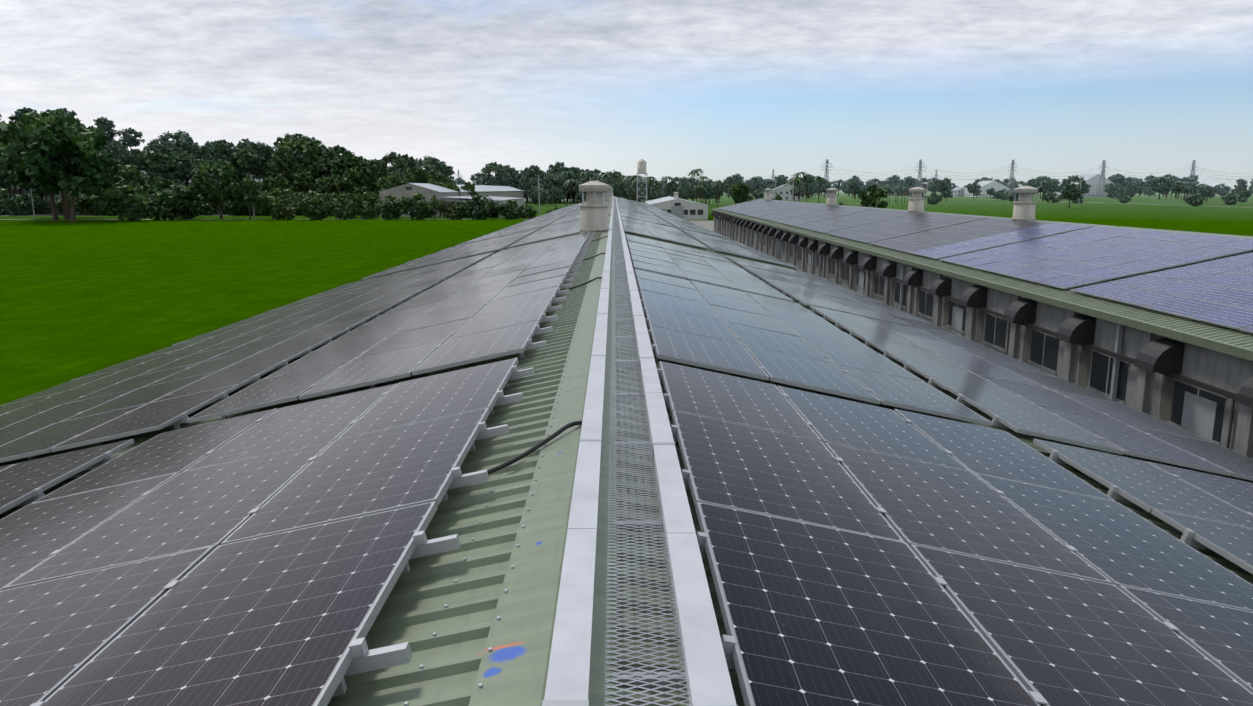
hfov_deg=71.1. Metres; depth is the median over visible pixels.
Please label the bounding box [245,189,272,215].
tree
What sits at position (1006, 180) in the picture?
tree
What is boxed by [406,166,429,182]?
tree
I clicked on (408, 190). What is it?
shed walls
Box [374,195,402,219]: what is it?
bush
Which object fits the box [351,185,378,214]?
tree
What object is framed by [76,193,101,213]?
tree
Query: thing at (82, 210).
bush
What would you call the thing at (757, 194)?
tree
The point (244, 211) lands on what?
tree
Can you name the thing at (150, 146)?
tree
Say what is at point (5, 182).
tree
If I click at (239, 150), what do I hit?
tree
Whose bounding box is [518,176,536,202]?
tree
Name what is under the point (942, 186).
tree
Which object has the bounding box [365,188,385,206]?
tree
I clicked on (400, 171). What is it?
tree
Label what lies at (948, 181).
tree
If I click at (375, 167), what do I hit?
tree
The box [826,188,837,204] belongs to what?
shed vent
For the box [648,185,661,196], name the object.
tree
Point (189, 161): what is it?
tree
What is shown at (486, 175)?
tree
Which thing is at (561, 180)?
tree
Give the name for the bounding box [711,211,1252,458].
shed walls
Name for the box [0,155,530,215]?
wooded rise
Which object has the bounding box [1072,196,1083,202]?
tree
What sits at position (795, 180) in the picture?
tree
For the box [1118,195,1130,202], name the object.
tree
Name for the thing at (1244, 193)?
tree
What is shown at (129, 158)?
tree
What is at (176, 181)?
tree
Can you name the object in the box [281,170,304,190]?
tree
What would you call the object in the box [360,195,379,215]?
tree
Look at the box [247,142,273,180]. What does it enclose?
tree
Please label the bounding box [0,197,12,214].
tree
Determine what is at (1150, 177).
tree
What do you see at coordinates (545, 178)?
tree
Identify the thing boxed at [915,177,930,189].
tree
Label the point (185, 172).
tree
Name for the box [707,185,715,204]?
tree
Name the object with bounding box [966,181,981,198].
tree
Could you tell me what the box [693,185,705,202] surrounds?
tree
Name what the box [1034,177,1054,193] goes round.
tree
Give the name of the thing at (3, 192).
tree
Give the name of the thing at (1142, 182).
tree
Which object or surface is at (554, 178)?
tree
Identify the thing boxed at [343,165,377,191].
tree
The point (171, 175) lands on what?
tree
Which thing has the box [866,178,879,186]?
tree
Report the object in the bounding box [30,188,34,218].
utility pole
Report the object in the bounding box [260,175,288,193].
tree
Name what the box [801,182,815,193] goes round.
tree
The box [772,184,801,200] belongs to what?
house
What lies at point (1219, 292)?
array
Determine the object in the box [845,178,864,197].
tree
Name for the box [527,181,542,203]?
tree
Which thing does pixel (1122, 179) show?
tree
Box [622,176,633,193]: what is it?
tree
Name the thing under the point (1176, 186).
tree
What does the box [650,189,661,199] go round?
tree
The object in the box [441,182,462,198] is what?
tree
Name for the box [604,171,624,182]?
tree
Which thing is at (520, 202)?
lean-to shed
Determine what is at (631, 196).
tree
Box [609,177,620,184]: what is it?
tree
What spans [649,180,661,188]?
tree
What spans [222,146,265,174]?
tree
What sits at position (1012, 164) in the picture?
line pylon
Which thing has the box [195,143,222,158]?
tree
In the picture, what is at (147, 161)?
tree
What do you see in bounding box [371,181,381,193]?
tree
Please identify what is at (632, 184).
tree
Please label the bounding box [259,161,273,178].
tree
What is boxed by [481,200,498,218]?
tree
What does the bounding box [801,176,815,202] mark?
tree
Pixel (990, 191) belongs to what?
tree
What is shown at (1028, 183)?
tree
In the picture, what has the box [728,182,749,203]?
tree
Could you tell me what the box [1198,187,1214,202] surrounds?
tree
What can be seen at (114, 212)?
tree
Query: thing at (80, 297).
fields
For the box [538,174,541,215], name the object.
utility pole
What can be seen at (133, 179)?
tree
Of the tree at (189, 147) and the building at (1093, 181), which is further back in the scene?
the building at (1093, 181)
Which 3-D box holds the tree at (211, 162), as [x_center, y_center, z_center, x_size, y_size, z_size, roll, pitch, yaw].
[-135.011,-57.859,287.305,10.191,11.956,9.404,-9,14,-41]
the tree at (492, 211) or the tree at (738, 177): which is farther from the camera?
the tree at (738, 177)
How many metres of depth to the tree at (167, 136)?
417.97 m
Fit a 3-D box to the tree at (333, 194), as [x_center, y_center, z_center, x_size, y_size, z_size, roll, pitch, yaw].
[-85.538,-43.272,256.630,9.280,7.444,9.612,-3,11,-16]
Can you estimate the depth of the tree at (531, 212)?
225.99 m
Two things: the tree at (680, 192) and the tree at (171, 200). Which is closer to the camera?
the tree at (171, 200)
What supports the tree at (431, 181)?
on the fields
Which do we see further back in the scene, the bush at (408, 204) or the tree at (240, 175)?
the tree at (240, 175)
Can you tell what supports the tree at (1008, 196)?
on the fields
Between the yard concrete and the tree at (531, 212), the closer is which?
the yard concrete
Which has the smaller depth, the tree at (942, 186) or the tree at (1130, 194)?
the tree at (942, 186)
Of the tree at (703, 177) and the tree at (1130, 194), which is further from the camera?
the tree at (1130, 194)
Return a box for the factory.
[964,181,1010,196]
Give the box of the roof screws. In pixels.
[404,233,602,705]
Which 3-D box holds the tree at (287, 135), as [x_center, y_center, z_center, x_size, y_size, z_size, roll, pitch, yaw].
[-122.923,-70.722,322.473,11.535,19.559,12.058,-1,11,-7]
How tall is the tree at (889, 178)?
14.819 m
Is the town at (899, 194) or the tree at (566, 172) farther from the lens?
the town at (899, 194)
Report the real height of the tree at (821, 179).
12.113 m
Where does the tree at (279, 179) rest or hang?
on the fields
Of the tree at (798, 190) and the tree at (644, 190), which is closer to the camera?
the tree at (644, 190)
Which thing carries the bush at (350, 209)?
on the fields
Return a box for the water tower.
[636,159,647,200]
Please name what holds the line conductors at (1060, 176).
hanging from the line pylon at (826, 170)
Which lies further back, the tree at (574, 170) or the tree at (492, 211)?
the tree at (574, 170)
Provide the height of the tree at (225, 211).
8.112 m
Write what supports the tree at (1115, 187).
on the fields
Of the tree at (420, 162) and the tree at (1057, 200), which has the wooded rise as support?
the tree at (420, 162)
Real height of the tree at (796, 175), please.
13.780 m
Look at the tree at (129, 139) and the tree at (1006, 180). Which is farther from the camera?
the tree at (1006, 180)
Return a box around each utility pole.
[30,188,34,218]
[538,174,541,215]
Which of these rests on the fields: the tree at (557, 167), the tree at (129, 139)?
the tree at (557, 167)
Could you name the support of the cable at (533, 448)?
on the shed
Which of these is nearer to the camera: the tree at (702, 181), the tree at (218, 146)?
the tree at (218, 146)
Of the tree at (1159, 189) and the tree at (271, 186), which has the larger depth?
the tree at (1159, 189)
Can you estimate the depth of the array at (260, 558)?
4.95 m
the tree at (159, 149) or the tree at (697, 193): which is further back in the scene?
the tree at (697, 193)
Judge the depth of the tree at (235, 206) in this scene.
252.68 m
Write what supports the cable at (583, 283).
on the shed
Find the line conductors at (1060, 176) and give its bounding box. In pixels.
[827,166,1250,179]
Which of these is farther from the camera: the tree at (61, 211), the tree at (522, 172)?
the tree at (522, 172)
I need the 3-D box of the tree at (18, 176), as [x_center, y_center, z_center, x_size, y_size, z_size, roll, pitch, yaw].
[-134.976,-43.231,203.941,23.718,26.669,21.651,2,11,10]
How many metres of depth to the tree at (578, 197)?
458.57 m
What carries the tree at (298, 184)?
on the wooded rise
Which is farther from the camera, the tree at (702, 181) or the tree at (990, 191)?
the tree at (990, 191)
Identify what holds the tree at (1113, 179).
on the fields
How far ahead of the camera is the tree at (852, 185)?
727.54 m
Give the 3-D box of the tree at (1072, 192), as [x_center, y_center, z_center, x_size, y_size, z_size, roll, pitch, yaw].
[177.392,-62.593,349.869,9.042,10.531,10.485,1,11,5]
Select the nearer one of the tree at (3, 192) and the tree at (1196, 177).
the tree at (3, 192)
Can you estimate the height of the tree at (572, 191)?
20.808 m
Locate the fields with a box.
[0,191,1252,405]
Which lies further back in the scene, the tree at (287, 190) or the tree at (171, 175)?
the tree at (171, 175)
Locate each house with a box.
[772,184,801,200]
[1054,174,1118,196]
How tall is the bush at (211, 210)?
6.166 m
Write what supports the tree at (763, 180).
on the fields
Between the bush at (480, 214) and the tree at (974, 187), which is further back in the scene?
the tree at (974, 187)
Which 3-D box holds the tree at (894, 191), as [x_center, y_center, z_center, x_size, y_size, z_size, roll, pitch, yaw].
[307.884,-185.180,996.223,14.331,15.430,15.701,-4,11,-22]
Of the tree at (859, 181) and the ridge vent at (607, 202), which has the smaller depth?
the ridge vent at (607, 202)
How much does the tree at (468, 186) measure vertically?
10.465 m
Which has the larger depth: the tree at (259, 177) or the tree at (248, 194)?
the tree at (259, 177)
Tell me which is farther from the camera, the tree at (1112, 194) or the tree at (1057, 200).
the tree at (1112, 194)
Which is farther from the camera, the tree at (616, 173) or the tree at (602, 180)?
the tree at (616, 173)
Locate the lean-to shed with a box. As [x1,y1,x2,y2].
[439,196,524,217]
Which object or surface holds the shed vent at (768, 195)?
on the shed walls at (1204, 393)
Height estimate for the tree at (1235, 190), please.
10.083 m
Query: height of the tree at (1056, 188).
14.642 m
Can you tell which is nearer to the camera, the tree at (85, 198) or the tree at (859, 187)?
the tree at (85, 198)
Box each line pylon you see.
[820,159,831,196]
[915,159,925,195]
[1006,160,1016,192]
[1095,160,1107,196]
[1185,160,1196,196]
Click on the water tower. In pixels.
(641, 166)
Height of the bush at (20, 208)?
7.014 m
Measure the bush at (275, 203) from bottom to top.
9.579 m
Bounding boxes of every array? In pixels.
[0,202,594,705]
[616,197,1252,705]
[719,199,1252,332]
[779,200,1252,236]
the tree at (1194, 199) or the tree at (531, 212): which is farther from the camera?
the tree at (1194, 199)
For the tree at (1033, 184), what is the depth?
695.70 m
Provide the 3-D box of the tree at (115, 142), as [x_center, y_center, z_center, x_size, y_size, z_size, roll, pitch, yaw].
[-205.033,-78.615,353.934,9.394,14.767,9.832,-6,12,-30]
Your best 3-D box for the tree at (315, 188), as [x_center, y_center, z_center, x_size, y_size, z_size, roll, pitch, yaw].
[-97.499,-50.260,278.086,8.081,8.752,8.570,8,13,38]
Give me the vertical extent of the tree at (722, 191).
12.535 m
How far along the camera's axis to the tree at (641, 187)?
337.25 m
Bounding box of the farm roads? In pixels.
[0,195,1252,219]
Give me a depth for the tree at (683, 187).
452.05 m
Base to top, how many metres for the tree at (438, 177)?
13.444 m
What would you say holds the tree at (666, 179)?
on the fields
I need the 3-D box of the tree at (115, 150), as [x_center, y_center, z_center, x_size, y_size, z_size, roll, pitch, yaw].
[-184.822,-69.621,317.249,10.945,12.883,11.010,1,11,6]
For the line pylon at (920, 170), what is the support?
on the fields
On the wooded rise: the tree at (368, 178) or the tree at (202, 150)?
the tree at (202, 150)
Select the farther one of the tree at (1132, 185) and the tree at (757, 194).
the tree at (1132, 185)
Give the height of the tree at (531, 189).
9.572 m
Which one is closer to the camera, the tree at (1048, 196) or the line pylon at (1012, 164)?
the tree at (1048, 196)
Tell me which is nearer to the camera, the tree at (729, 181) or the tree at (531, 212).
the tree at (531, 212)
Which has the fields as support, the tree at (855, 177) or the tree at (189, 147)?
the tree at (855, 177)
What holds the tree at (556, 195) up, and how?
on the fields
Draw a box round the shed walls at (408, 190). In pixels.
[379,183,523,216]
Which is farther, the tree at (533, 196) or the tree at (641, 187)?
the tree at (533, 196)
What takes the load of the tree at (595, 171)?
on the fields
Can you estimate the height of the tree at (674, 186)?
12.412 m
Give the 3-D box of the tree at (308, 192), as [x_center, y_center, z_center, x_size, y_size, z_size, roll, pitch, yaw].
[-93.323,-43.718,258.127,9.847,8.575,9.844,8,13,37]
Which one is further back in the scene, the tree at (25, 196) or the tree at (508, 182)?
the tree at (508, 182)
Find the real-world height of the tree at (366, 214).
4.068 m
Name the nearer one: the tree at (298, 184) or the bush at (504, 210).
the bush at (504, 210)
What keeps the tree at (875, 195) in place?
on the fields
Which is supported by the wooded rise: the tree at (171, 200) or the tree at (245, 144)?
the tree at (245, 144)
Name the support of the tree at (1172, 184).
on the fields
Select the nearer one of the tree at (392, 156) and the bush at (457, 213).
the bush at (457, 213)
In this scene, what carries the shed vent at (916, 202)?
on the shed walls at (1204, 393)
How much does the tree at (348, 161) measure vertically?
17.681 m
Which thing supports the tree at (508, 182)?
on the fields
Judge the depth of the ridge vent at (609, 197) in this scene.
65.55 m
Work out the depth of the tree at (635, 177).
326.23 m
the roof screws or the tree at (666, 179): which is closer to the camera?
the roof screws
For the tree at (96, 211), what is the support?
on the fields
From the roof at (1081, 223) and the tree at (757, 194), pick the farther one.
the tree at (757, 194)
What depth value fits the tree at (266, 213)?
252.26 m
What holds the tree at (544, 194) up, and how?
on the fields
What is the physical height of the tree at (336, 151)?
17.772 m
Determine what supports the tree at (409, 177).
on the wooded rise
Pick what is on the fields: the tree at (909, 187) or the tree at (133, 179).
the tree at (909, 187)
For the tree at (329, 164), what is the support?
on the wooded rise
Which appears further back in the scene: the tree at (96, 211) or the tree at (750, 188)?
the tree at (750, 188)
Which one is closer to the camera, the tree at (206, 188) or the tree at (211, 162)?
the tree at (206, 188)
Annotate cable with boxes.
[487,421,581,474]
[560,277,601,290]
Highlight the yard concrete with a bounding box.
[690,221,713,231]
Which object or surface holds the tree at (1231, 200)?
on the fields
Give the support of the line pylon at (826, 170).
on the fields
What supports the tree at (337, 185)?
on the fields
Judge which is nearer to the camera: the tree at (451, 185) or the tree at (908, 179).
the tree at (451, 185)
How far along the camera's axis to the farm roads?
220.69 m
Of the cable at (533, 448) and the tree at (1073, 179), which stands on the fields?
the tree at (1073, 179)
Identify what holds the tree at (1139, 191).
on the fields
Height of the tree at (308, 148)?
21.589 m
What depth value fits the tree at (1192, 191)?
649.08 m
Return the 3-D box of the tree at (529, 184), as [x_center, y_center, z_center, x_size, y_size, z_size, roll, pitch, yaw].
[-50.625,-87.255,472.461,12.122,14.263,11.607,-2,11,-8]
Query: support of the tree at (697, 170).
on the fields
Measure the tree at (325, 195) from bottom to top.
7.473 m
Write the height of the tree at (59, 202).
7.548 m
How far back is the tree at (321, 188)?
264.91 m
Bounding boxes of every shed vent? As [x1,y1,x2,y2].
[764,188,771,199]
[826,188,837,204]
[908,187,925,211]
[1012,186,1037,219]
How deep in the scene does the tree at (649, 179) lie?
332.90 m
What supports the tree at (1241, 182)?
on the fields
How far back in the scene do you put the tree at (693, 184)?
368.70 m
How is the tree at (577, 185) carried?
on the fields
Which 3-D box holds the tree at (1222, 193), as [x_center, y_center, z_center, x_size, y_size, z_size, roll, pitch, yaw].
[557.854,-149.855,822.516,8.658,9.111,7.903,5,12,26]
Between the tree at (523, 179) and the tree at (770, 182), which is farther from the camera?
the tree at (770, 182)
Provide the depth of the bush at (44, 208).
257.52 m
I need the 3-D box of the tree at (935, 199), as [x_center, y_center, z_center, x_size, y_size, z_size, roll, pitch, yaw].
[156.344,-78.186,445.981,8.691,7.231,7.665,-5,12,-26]
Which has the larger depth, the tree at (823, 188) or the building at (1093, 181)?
the building at (1093, 181)
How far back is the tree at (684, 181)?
845.47 m
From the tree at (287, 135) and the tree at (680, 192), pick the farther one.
the tree at (680, 192)
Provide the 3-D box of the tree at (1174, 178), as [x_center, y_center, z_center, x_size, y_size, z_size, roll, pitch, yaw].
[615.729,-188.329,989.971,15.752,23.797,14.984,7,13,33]
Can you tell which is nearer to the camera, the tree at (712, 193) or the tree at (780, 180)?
the tree at (712, 193)
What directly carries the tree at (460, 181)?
on the fields
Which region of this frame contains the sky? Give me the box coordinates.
[0,0,1252,190]
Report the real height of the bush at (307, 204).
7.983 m
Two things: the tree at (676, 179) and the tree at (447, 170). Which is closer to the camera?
the tree at (447, 170)
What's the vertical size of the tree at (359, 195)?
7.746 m
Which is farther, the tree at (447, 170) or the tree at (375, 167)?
the tree at (447, 170)
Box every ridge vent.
[579,181,609,233]
[602,187,610,215]
[607,187,611,207]
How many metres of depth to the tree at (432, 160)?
415.24 m
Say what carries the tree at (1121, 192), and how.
on the fields
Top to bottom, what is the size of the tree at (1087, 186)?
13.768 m
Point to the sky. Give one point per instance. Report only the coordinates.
(723, 89)
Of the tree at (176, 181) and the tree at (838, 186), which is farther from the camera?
the tree at (838, 186)
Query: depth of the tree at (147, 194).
258.97 m
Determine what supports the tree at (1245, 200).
on the fields
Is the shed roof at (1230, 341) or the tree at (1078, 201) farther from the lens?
the tree at (1078, 201)
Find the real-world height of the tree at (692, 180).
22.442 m
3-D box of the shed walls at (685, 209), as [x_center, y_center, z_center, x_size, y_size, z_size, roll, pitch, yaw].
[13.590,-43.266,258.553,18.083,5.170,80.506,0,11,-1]
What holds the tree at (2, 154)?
on the wooded rise
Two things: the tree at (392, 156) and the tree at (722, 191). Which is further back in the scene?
the tree at (722, 191)
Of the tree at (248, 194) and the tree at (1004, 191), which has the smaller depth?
the tree at (248, 194)
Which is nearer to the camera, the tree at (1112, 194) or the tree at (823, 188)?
the tree at (1112, 194)
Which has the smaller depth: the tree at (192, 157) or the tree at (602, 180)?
the tree at (192, 157)
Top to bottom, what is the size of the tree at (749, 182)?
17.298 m
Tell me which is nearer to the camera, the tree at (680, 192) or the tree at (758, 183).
the tree at (680, 192)
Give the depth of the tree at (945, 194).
533.65 m
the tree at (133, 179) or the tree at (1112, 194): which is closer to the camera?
the tree at (133, 179)
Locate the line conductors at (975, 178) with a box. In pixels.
[466,175,1245,183]
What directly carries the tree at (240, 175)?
on the wooded rise
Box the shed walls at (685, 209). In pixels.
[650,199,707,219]
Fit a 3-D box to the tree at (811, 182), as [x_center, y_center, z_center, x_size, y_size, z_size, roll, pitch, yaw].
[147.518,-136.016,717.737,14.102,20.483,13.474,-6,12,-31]
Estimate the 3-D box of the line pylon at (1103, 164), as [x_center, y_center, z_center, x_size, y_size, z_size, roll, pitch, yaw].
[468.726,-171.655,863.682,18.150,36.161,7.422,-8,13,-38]
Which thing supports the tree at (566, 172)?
on the fields
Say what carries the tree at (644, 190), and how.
on the fields
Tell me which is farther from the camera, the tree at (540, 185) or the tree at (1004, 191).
the tree at (1004, 191)
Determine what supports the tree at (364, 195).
on the fields
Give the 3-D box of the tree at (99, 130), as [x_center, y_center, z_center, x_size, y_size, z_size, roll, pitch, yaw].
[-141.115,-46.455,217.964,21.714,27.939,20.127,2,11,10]
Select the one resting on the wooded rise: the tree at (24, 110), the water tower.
the tree at (24, 110)
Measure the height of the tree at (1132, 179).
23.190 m
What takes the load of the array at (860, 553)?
on the shed
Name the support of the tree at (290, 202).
on the fields
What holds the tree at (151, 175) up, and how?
on the wooded rise
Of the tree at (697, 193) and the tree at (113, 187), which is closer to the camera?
the tree at (113, 187)
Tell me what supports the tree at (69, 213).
on the fields
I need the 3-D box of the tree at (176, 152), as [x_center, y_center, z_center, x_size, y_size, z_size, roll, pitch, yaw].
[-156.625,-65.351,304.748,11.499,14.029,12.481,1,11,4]
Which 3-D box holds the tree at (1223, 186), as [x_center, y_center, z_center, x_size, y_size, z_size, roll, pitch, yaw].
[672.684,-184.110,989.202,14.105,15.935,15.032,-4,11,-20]
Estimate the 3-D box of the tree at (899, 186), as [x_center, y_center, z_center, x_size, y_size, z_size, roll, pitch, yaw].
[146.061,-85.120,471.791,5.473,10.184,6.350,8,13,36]
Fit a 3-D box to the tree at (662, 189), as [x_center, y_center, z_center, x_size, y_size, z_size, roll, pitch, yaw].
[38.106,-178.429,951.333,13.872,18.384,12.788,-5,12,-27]
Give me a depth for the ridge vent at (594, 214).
29.29 m
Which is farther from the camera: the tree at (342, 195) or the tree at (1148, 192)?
the tree at (1148, 192)
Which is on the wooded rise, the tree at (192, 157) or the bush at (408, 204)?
the tree at (192, 157)
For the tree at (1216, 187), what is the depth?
847.37 m
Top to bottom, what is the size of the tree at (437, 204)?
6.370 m
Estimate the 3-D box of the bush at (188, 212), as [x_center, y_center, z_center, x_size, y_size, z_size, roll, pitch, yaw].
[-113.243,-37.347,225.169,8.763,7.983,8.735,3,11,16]
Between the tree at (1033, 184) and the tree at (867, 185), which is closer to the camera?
the tree at (1033, 184)
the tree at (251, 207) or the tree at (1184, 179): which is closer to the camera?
the tree at (251, 207)
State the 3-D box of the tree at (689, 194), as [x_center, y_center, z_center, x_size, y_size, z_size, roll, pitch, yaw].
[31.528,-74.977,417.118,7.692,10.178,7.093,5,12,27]
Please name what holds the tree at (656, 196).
on the fields
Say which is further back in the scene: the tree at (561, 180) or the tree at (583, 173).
the tree at (561, 180)
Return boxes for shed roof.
[0,205,1252,705]
[378,183,522,192]
[645,196,709,205]
[711,199,1252,360]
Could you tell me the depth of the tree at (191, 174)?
287.18 m
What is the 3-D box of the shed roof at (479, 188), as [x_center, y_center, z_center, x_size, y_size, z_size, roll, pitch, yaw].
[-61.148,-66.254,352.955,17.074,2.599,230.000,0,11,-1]
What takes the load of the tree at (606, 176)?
on the fields
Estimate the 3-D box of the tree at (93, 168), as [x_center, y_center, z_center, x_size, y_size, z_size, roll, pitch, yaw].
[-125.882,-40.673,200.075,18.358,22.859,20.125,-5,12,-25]
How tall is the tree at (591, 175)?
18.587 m
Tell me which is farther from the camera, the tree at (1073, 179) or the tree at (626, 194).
the tree at (1073, 179)
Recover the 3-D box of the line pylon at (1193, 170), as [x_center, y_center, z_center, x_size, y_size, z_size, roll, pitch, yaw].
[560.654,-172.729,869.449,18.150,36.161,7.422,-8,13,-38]
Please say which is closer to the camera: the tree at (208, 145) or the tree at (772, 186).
the tree at (208, 145)
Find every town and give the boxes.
[890,191,910,195]
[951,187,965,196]
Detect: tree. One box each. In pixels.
[0,109,101,220]
[0,143,22,194]
[0,166,16,194]
[0,187,15,209]
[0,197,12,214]
[3,109,116,218]
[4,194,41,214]
[8,107,38,122]
[12,194,43,207]
[14,142,99,217]
[16,184,57,199]
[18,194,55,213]
[25,123,121,222]
[52,108,83,124]
[55,193,81,214]
[56,194,80,213]
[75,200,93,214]
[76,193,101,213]
[89,184,126,202]
[92,200,113,215]
[93,117,119,150]
[99,201,121,214]
[105,144,128,164]
[105,163,153,187]
[106,139,127,153]
[116,127,144,150]
[116,147,146,172]
[118,185,152,199]
[133,148,180,171]
[133,177,201,219]
[136,170,166,194]
[142,141,166,153]
[149,159,185,180]
[150,144,177,171]
[154,160,187,181]
[157,130,194,148]
[165,179,182,188]
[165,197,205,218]
[169,144,193,158]
[172,139,195,183]
[180,156,201,184]
[185,155,203,168]
[187,161,207,181]
[190,160,240,218]
[194,145,211,159]
[194,158,226,181]
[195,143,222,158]
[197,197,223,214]
[204,139,235,161]
[213,199,231,213]
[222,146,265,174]
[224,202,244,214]
[229,174,266,218]
[230,201,248,214]
[231,191,264,210]
[233,146,250,172]
[234,138,268,180]
[234,162,253,181]
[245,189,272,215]
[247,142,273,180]
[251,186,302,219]
[255,174,261,180]
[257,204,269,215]
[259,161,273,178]
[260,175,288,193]
[267,176,292,193]
[269,135,328,182]
[270,133,325,163]
[275,133,295,151]
[278,188,295,198]
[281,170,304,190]
[286,197,303,214]
[291,168,314,195]
[291,190,314,209]
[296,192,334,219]
[310,181,325,191]
[310,192,341,214]
[315,173,347,195]
[322,145,350,160]
[323,157,342,183]
[325,192,346,200]
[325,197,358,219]
[328,191,356,211]
[330,152,363,176]
[330,177,352,195]
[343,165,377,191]
[349,192,362,214]
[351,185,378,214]
[352,192,376,211]
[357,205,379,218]
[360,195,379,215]
[362,159,390,183]
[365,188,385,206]
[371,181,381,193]
[374,151,417,168]
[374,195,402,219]
[378,172,407,191]
[387,171,415,183]
[390,154,420,173]
[394,168,404,175]
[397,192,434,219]
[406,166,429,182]
[415,156,431,173]
[421,157,446,174]
[425,195,446,219]
[427,179,442,188]
[428,161,455,183]
[428,172,450,184]
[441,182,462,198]
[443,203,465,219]
[455,177,464,184]
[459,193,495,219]
[460,181,476,195]
[470,172,482,184]
[478,162,509,185]
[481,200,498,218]
[490,173,513,187]
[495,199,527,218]
[503,165,517,182]
[515,170,527,201]
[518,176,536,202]
[520,165,544,187]
[522,178,540,203]
[522,205,538,218]
[526,186,537,204]
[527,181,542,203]
[529,189,542,204]
[535,190,547,205]
[540,175,554,203]
[543,172,569,203]
[546,172,571,203]
[546,187,562,205]
[547,161,574,202]
[561,171,573,205]
[564,179,580,204]
[567,166,585,202]
[569,167,589,202]
[573,179,586,195]
[575,192,584,202]
[578,172,589,183]
[584,171,598,179]
[588,169,604,175]
[588,174,609,183]
[594,179,607,183]
[599,174,613,179]
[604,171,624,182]
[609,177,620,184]
[611,180,625,196]
[614,171,626,182]
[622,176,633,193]
[623,187,640,197]
[626,175,644,200]
[627,191,643,201]
[631,182,641,200]
[633,182,648,201]
[639,183,652,192]
[642,177,657,199]
[642,191,651,200]
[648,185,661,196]
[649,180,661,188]
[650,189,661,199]
[652,192,663,198]
[658,176,675,196]
[658,181,667,191]
[665,181,679,193]
[670,177,679,187]
[674,190,686,198]
[678,185,687,196]
[679,176,689,187]
[684,185,698,200]
[686,176,698,185]
[688,169,704,175]
[688,171,699,200]
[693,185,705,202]
[694,181,708,198]
[697,176,708,203]
[699,180,708,196]
[699,186,711,203]
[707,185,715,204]
[711,180,721,207]
[713,181,725,202]
[722,176,736,197]
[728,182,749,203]
[729,183,752,198]
[732,173,743,182]
[742,179,755,191]
[748,177,761,191]
[749,176,767,189]
[752,190,763,198]
[762,179,773,189]
[764,184,774,193]
[772,193,781,200]
[773,175,786,187]
[784,178,806,201]
[790,185,805,201]
[794,172,808,201]
[799,175,816,189]
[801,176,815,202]
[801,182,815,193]
[811,177,828,202]
[817,180,832,197]
[831,179,844,195]
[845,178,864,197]
[847,181,857,194]
[849,175,858,195]
[849,185,862,198]
[858,184,888,207]
[863,182,871,191]
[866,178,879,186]
[886,177,894,202]
[890,179,898,186]
[891,184,902,194]
[894,185,902,201]
[902,176,915,195]
[903,185,912,195]
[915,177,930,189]
[925,192,942,203]
[928,179,939,192]
[936,179,949,192]
[941,190,952,201]
[944,178,951,198]
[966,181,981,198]
[985,188,995,198]
[992,191,1002,200]
[999,189,1009,194]
[1003,178,1010,187]
[1006,192,1016,200]
[1008,177,1016,200]
[1026,178,1038,193]
[1031,177,1047,198]
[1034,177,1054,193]
[1041,190,1056,202]
[1050,183,1059,192]
[1050,195,1059,202]
[1058,184,1082,207]
[1060,175,1085,190]
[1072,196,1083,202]
[1082,183,1089,195]
[1103,182,1114,192]
[1106,189,1117,197]
[1108,176,1118,183]
[1108,183,1121,198]
[1109,173,1125,185]
[1116,188,1125,196]
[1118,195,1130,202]
[1123,177,1139,186]
[1123,180,1136,186]
[1127,182,1137,197]
[1127,190,1135,196]
[1136,185,1145,195]
[1137,180,1147,194]
[1142,189,1155,195]
[1144,175,1156,187]
[1147,176,1170,198]
[1162,179,1175,197]
[1170,176,1179,195]
[1172,180,1185,196]
[1177,177,1196,197]
[1184,193,1206,205]
[1186,175,1198,195]
[1186,185,1202,195]
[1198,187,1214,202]
[1211,185,1219,196]
[1216,188,1226,195]
[1217,183,1230,191]
[1221,193,1239,204]
[1231,188,1239,193]
[1234,179,1248,190]
[1238,188,1252,202]
[1238,197,1247,201]
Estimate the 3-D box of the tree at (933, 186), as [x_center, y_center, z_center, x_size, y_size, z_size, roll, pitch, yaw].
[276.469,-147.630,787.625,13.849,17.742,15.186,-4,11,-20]
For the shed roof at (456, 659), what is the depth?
3.62 m
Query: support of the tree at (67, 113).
on the wooded rise
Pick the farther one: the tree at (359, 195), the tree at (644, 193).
the tree at (644, 193)
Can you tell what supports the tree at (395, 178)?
on the fields
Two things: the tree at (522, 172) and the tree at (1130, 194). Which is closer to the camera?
the tree at (522, 172)
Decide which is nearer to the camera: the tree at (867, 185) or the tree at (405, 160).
the tree at (405, 160)
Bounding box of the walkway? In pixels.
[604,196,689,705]
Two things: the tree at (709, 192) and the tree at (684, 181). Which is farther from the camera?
the tree at (684, 181)
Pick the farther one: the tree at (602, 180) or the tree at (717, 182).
the tree at (717, 182)
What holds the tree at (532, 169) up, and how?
on the fields
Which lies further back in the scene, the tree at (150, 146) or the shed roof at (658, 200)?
the tree at (150, 146)

